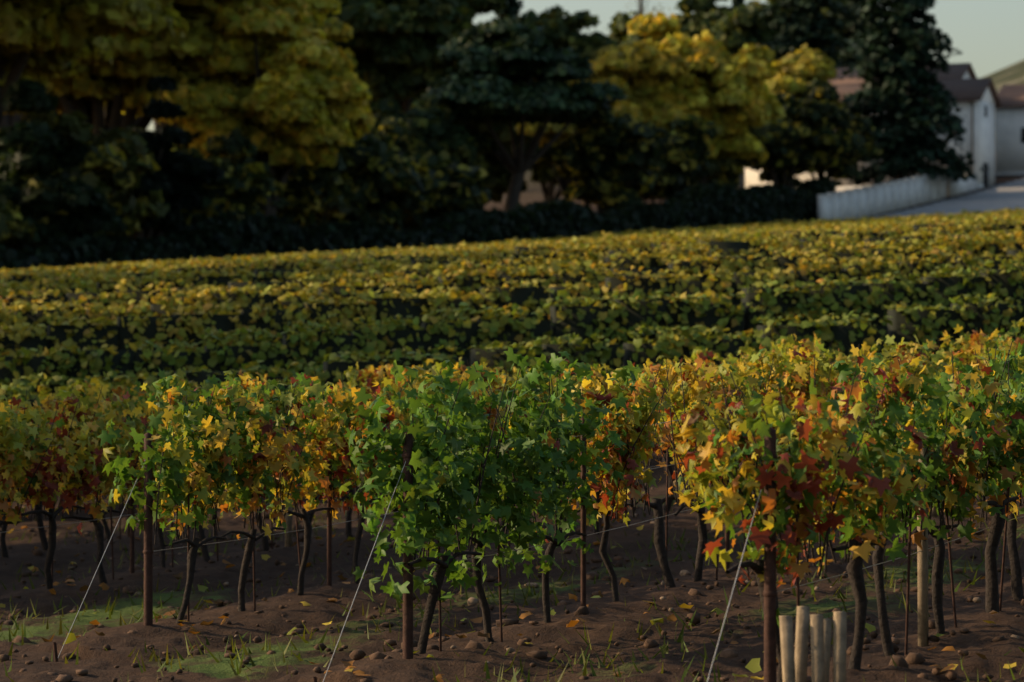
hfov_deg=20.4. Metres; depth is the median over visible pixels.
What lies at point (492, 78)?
needle foliage
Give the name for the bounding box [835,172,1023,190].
winery plinth
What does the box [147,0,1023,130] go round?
sky
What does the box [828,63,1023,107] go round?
winery roofs
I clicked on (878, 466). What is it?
vine leaves
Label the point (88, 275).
vine leaves
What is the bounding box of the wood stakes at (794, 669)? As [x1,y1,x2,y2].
[285,446,937,681]
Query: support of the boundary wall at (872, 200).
on the ground at (96, 660)
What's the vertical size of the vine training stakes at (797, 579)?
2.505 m
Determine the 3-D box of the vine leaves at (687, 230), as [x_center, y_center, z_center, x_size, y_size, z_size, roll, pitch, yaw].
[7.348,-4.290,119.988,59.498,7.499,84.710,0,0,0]
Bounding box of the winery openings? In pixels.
[954,98,1023,186]
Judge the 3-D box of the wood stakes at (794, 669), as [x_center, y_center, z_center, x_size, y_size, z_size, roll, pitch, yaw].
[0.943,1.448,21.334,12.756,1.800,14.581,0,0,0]
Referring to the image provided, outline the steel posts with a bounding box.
[11,302,843,681]
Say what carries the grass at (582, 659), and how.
on the ground at (96, 660)
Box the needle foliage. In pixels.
[415,0,988,185]
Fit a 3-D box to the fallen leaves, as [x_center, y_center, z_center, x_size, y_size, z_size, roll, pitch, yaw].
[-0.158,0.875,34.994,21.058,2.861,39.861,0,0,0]
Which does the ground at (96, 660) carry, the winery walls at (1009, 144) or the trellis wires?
the winery walls at (1009, 144)
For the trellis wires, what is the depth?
18.34 m
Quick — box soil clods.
[0,455,1023,681]
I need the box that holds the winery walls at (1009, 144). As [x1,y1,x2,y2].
[745,70,1023,187]
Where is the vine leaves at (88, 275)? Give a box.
[0,210,1023,431]
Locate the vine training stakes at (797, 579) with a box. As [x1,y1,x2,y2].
[50,428,1009,654]
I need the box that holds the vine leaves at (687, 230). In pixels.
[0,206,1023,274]
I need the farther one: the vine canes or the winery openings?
the winery openings
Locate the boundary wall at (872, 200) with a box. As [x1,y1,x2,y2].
[817,173,976,221]
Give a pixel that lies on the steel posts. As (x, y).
(769, 592)
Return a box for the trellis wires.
[0,397,1023,681]
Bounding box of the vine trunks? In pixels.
[0,447,1023,681]
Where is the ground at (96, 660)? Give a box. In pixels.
[0,60,1023,681]
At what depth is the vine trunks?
19.45 m
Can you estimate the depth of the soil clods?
19.92 m
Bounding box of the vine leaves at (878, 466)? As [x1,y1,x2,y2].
[0,318,1023,627]
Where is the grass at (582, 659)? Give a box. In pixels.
[0,442,1023,681]
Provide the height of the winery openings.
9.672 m
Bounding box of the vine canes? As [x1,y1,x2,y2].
[0,327,1023,580]
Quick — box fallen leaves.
[0,487,1023,681]

